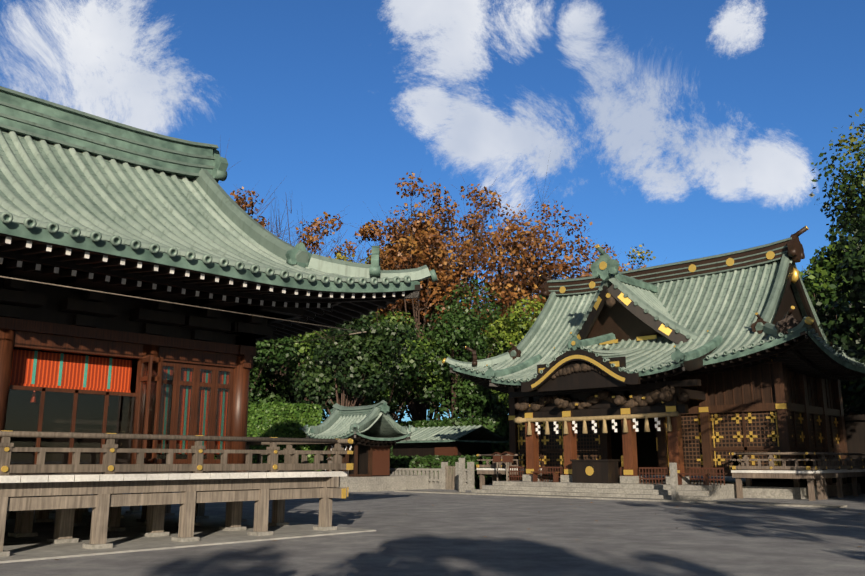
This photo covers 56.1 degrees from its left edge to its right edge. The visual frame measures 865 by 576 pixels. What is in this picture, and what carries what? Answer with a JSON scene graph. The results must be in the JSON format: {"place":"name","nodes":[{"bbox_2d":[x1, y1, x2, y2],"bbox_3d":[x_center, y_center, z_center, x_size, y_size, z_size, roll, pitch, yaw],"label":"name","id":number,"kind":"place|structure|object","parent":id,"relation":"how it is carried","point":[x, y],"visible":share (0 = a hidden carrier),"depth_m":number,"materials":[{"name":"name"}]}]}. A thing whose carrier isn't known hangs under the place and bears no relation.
{"place":"outdoors","nodes":[
{"label":"outdoors","id":0,"kind":"place"},
{"bbox_2d":[5,349,233,464],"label":"wall","id":1,"kind":"structure","parent":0,"point":[54,392],"depth_m":16.08,"materials":[{"name":"brown wood"}]},
{"bbox_2d":[0,257,304,473],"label":"building wall","id":2,"kind":"structure","parent":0,"point":[39,317],"depth_m":16.01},
{"bbox_2d":[0,130,410,284],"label":"roof","id":3,"kind":"structure","parent":2,"relation":"on","point":[57,187],"depth_m":17.30,"materials":[{"name":"green metal"}]},
{"bbox_2d":[0,220,419,323],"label":"roof eave","id":4,"kind":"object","parent":3,"relation":"attached to","point":[56,238],"depth_m":14.12,"materials":[{"name":"green metal"}]},
{"bbox_2d":[0,86,437,281],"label":"roof ridge","id":5,"kind":"structure","parent":3,"relation":"on","point":[204,165],"depth_m":19.53,"materials":[{"name":"green metal"}]},
{"bbox_2d":[0,276,366,348],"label":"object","id":6,"kind":"object","parent":5,"relation":"attached to","point":[198,307],"visible":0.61,"depth_m":15.37,"materials":[{"name":"black wood"}]},
{"bbox_2d":[0,233,420,342],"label":"roof eaves","id":7,"kind":"object","parent":2,"relation":"attached to","point":[316,306],"visible":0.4,"depth_m":15.37,"materials":[{"name":"brown wood"}]},
{"bbox_2d":[243,193,275,229],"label":"autumn tree","id":8,"kind":"object","parent":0,"point":[262,223],"depth_m":74.07,"materials":[{"name":"brown plant"}]},
{"bbox_2d":[0,475,864,575],"bbox_3d":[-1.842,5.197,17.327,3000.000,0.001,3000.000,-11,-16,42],"label":"ground","id":9,"kind":"structure","parent":0,"point":[431,534],"depth_m":14.77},
{"bbox_2d":[0,477,348,556],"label":"deck","id":10,"kind":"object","parent":9,"relation":"on","point":[71,503],"visible":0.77,"depth_m":15.29,"materials":[{"name":"brown wood"}]},
{"bbox_2d":[0,470,346,482],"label":"veranda floor","id":11,"kind":"structure","parent":10,"relation":"on","point":[51,477],"depth_m":14.59,"materials":[{"name":"grey wood"}]},
{"bbox_2d":[0,430,353,475],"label":"railing","id":12,"kind":"object","parent":11,"relation":"on","point":[109,449],"visible":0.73,"depth_m":14.77,"materials":[{"name":"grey wood"}]},
{"bbox_2d":[0,509,375,562],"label":"stone base","id":13,"kind":"object","parent":9,"relation":"on","point":[208,532],"visible":0.67,"depth_m":15.62,"materials":[{"name":"grey stone"}]},
{"bbox_2d":[157,138,299,456],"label":"tree","id":14,"kind":"object","parent":9,"relation":"on","point":[252,197],"visible":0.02,"depth_m":67.26,"materials":[{"name":"brown plant"}]},
{"bbox_2d":[214,401,323,470],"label":"tall hedge","id":15,"kind":"object","parent":9,"relation":"on","point":[263,429],"depth_m":42.02,"materials":[{"name":"green plant"}]},
{"bbox_2d":[248,336,296,403],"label":"evergreen tree","id":16,"kind":"object","parent":9,"relation":"on","point":[263,354],"depth_m":56.60,"materials":[{"name":"green plant"}]},
{"bbox_2d":[255,359,310,403],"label":"tree","id":17,"kind":"object","parent":9,"relation":"on","point":[293,400],"depth_m":84.50,"materials":[{"name":"plant"}]},
{"bbox_2d":[230,184,351,388],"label":"autumn tree","id":18,"kind":"object","parent":9,"relation":"on","point":[238,200],"depth_m":70.23,"materials":[{"name":"brown plant"}]},
{"bbox_2d":[254,191,348,402],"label":"autumn tree","id":19,"kind":"object","parent":9,"relation":"on","point":[311,240],"depth_m":78.45,"materials":[{"name":"orange plant"}]},
{"bbox_2d":[249,311,383,403],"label":"evergreen tree","id":20,"kind":"object","parent":9,"relation":"on","point":[302,348],"depth_m":59.66,"materials":[{"name":"green plant"}]},
{"bbox_2d":[287,218,384,327],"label":"autumn tree","id":21,"kind":"object","parent":9,"relation":"on","point":[347,247],"depth_m":87.08,"materials":[{"name":"brown plant"}]},
{"bbox_2d":[287,361,396,421],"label":"evergreen tree","id":22,"kind":"object","parent":9,"relation":"on","point":[324,417],"depth_m":81.94,"materials":[{"name":"green plant"}]},
{"bbox_2d":[290,311,420,413],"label":"tree","id":23,"kind":"object","parent":9,"relation":"on","point":[367,352],"depth_m":48.59,"materials":[{"name":"green plant"}]},
{"bbox_2d":[318,440,405,491],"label":"small building","id":24,"kind":"structure","parent":9,"relation":"on","point":[370,472],"depth_m":40.30,"materials":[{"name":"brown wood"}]},
{"bbox_2d":[305,412,411,438],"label":"roof","id":25,"kind":"structure","parent":24,"relation":"on","point":[376,427],"depth_m":40.94,"materials":[{"name":"green metal"}]},
{"bbox_2d":[299,400,416,433],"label":"roof ridge","id":26,"kind":"structure","parent":25,"relation":"on","point":[371,412],"depth_m":41.07,"materials":[{"name":"green metal"}]},
{"bbox_2d":[307,431,410,440],"bbox_3d":[-3.756,7.572,41.198,3.700,0.420,3.800,-11,-16,42],"label":"roof eave","id":27,"kind":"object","parent":25,"relation":"attached to","point":[379,439],"depth_m":39.70,"materials":[{"name":"green metal"}]},
{"bbox_2d":[306,431,410,446],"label":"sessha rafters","id":28,"kind":"object","parent":27,"relation":"attached to","point":[365,441],"visible":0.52,"depth_m":39.83,"materials":[{"name":"brown wood"}]},
{"bbox_2d":[303,309,458,420],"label":"evergreen tree","id":29,"kind":"object","parent":9,"relation":"on","point":[411,371],"depth_m":62.16,"materials":[{"name":"green plant"}]},
{"bbox_2d":[334,234,441,421],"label":"autumn tree","id":30,"kind":"object","parent":9,"relation":"on","point":[338,255],"depth_m":84.98,"materials":[{"name":"orange plant"}]},
{"bbox_2d":[321,454,492,488],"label":"hedge","id":31,"kind":"object","parent":9,"relation":"on","point":[412,460],"depth_m":44.64,"materials":[{"name":"green plant"}]},
{"bbox_2d":[376,308,449,420],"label":"evergreen tree","id":32,"kind":"object","parent":9,"relation":"on","point":[397,406],"depth_m":84.92,"materials":[{"name":"green plant"}]},
{"bbox_2d":[373,303,473,420],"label":"tree","id":33,"kind":"object","parent":9,"relation":"on","point":[403,408],"depth_m":84.43,"materials":[{"name":"green plant"}]},
{"bbox_2d":[344,172,512,420],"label":"autumn tree","id":34,"kind":"object","parent":9,"relation":"on","point":[375,231],"depth_m":75.40,"materials":[{"name":"orange plant"}]},
{"bbox_2d":[393,441,491,481],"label":"building wall","id":35,"kind":"structure","parent":9,"relation":"on","point":[452,448],"depth_m":52.58,"materials":[{"name":"brown wood"}]},
{"bbox_2d":[404,425,507,440],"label":"shed roof","id":36,"kind":"structure","parent":35,"relation":"on","point":[471,433],"depth_m":53.17,"materials":[{"name":"green metal"}]},
{"bbox_2d":[396,439,507,442],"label":"shed roof underside","id":37,"kind":"structure","parent":36,"relation":"attached to","point":[463,440],"depth_m":52.15,"materials":[{"name":"brown wood"}]},
{"bbox_2d":[54,495,861,559],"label":"fallen leaves","id":38,"kind":"object","parent":9,"relation":"on","point":[569,512],"visible":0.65,"depth_m":20.97,"materials":[{"name":"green plant"}]},
{"bbox_2d":[398,279,525,419],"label":"evergreen tree","id":39,"kind":"object","parent":9,"relation":"on","point":[462,335],"depth_m":65.18,"materials":[{"name":"green plant"}]},
{"bbox_2d":[319,416,623,480],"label":"hedge","id":40,"kind":"object","parent":9,"relation":"on","point":[497,430],"depth_m":57.20,"materials":[{"name":"green plant"}]},
{"bbox_2d":[445,451,514,489],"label":"signs","id":41,"kind":"object","parent":9,"relation":"on","point":[507,459],"visible":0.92,"depth_m":39.64,"materials":[{"name":"brown wood"}]},
{"bbox_2d":[473,303,508,417],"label":"evergreen tree","id":42,"kind":"object","parent":9,"relation":"on","point":[495,412],"depth_m":88.90,"materials":[{"name":"green plant"}]},
{"bbox_2d":[469,318,527,416],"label":"evergreen tree","id":43,"kind":"object","parent":9,"relation":"on","point":[495,353],"depth_m":71.62,"materials":[{"name":"green plant"}]},
{"bbox_2d":[483,297,543,408],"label":"tree","id":44,"kind":"object","parent":9,"relation":"on","point":[515,331],"depth_m":53.88,"materials":[{"name":"green plant"}]},
{"bbox_2d":[390,458,678,499],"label":"stone pillars","id":45,"kind":"structure","parent":9,"relation":"on","point":[429,479],"depth_m":42.12,"materials":[{"name":"grey stone"}]},
{"bbox_2d":[394,355,860,507],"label":"shrine building","id":46,"kind":"structure","parent":9,"relation":"on","point":[759,391],"depth_m":34.51,"materials":[{"name":"brown wood"}]},
{"bbox_2d":[509,379,705,476],"bbox_3d":[7.821,6.305,35.743,9.400,3.790,4.093,-11,-16,42],"label":"kohai frame","id":47,"kind":"object","parent":46,"relation":"on","point":[647,398],"visible":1,"depth_m":34.61,"materials":[{"name":"brown wood"}]},
{"bbox_2d":[489,360,684,391],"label":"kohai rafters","id":48,"kind":"object","parent":47,"relation":"on","point":[664,375],"visible":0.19,"depth_m":32.65,"materials":[{"name":"brown wood"}]},
{"bbox_2d":[489,349,682,384],"bbox_3d":[7.309,3.450,35.784,9.600,1.571,3.400,-11,-16,42],"label":"roof eave","id":49,"kind":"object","parent":48,"relation":"on","point":[641,373],"depth_m":32.30,"materials":[{"name":"green metal"}]},
{"bbox_2d":[490,343,718,381],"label":"porch roof","id":50,"kind":"structure","parent":49,"relation":"on","point":[641,359],"depth_m":34.87,"materials":[{"name":"green metal"}]},
{"bbox_2d":[514,411,678,434],"bbox_3d":[6.806,5.856,35.088,8.197,0.856,0.310,-11,-16,42],"label":"shimenawa rope","id":51,"kind":"object","parent":47,"relation":"hanging from","point":[593,419],"visible":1,"depth_m":34.68,"materials":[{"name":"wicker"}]},
{"bbox_2d":[509,459,724,484],"bbox_3d":[7.060,7.776,34.439,10.435,0.970,1.200,-11,-16,42],"label":"haiden furniture","id":52,"kind":"object","parent":46,"relation":"on","point":[595,470],"visible":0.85,"depth_m":33.90,"materials":[{"name":"brown wood"}]},
{"bbox_2d":[449,331,864,393],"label":"roof eaves","id":53,"kind":"object","parent":46,"relation":"on","point":[795,358],"visible":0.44,"depth_m":32.80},
{"bbox_2d":[450,327,864,386],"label":"roof eaves","id":54,"kind":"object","parent":53,"relation":"on","point":[783,339],"depth_m":31.71,"materials":[{"name":"green metal"}]},
{"bbox_2d":[455,258,864,373],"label":"roof","id":55,"kind":"structure","parent":54,"relation":"on","point":[726,306],"depth_m":37.70,"materials":[{"name":"green metal"}]},
{"bbox_2d":[610,282,677,322],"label":"dormer roof","id":56,"kind":"structure","parent":55,"relation":"on","point":[648,297],"depth_m":38.53,"materials":[{"name":"green metal"}]},
{"bbox_2d":[442,226,864,367],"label":"roof ridge","id":57,"kind":"structure","parent":55,"relation":"on","point":[786,250],"depth_m":39.21,"materials":[{"name":"green metal"}]},
{"bbox_2d":[485,332,722,391],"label":"porch gable","id":58,"kind":"structure","parent":57,"relation":"on","point":[566,371],"depth_m":34.50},
{"bbox_2d":[554,244,710,351],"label":"roof gable","id":59,"kind":"structure","parent":57,"relation":"on","point":[619,309],"depth_m":37.54,"materials":[{"name":"green metal"}]},
{"bbox_2d":[559,251,774,292],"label":"roof ridge medallions","id":60,"kind":"object","parent":57,"relation":"attached to","point":[770,255],"visible":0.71,"depth_m":39.79,"materials":[{"name":"gold metal"}]},
{"bbox_2d":[772,263,823,340],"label":"gable","id":61,"kind":"structure","parent":55,"relation":"attached to","point":[788,301],"depth_m":37.22,"materials":[{"name":"brown wood"}]},
{"bbox_2d":[508,356,839,474],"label":"metal fittings","id":62,"kind":"object","parent":46,"relation":"attached to","point":[738,436],"visible":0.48,"depth_m":34.57,"materials":[{"name":"gold metal"}]},
{"bbox_2d":[477,468,864,500],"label":"veranda","id":63,"kind":"object","parent":9,"relation":"on","point":[817,478],"visible":0.48,"depth_m":32.23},
{"bbox_2d":[476,452,864,470],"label":"veranda railing","id":64,"kind":"object","parent":63,"relation":"on","point":[743,463],"visible":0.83,"depth_m":32.35,"materials":[{"name":"brown wood"}]},
{"bbox_2d":[752,415,864,492],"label":"building","id":65,"kind":"structure","parent":9,"relation":"on","point":[855,430],"depth_m":37.72,"materials":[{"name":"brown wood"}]},
{"bbox_2d":[798,250,864,414],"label":"tree","id":66,"kind":"object","parent":9,"relation":"on","point":[827,294],"depth_m":45.57,"materials":[{"name":"green plant"}]},
{"bbox_2d":[816,215,864,363],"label":"tree","id":67,"kind":"object","parent":9,"relation":"on","point":[855,273],"depth_m":37.71,"materials":[{"name":"green plant"}]},
{"bbox_2d":[820,260,864,351],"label":"tree","id":68,"kind":"object","parent":9,"relation":"on","point":[840,331],"visible":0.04,"depth_m":55.05,"materials":[{"name":"green plant"}]},
{"bbox_2d":[0,0,864,422],"label":"sky","id":69,"kind":"structure","parent":0,"point":[683,130],"materials":[{"name":"blue"}]},
{"bbox_2d":[365,161,591,417],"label":"autumn tree","id":70,"kind":"object","parent":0,"point":[511,249],"depth_m":78.19,"materials":[{"name":"orange plant"}]},
{"bbox_2d":[481,223,645,318],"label":"autumn tree","id":71,"kind":"object","parent":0,"point":[583,254],"depth_m":90.48,"materials":[{"name":"brown plant"}]},
{"bbox_2d":[621,244,664,270],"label":"autumn tree","id":72,"kind":"object","parent":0,"point":[642,257],"depth_m":96.22,"materials":[{"name":"plant"}]},
{"bbox_2d":[809,204,864,329],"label":"tree","id":73,"kind":"object","parent":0,"point":[824,249],"depth_m":51.58,"materials":[{"name":"green plant"}]},
{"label":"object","id":74,"kind":"object","parent":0,"visible":0},
{"bbox_2d":[809,108,864,259],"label":"tree","id":75,"kind":"object","parent":74,"relation":"attached to","point":[850,196],"visible":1,"depth_m":19.26,"materials":[{"name":"green plant"}]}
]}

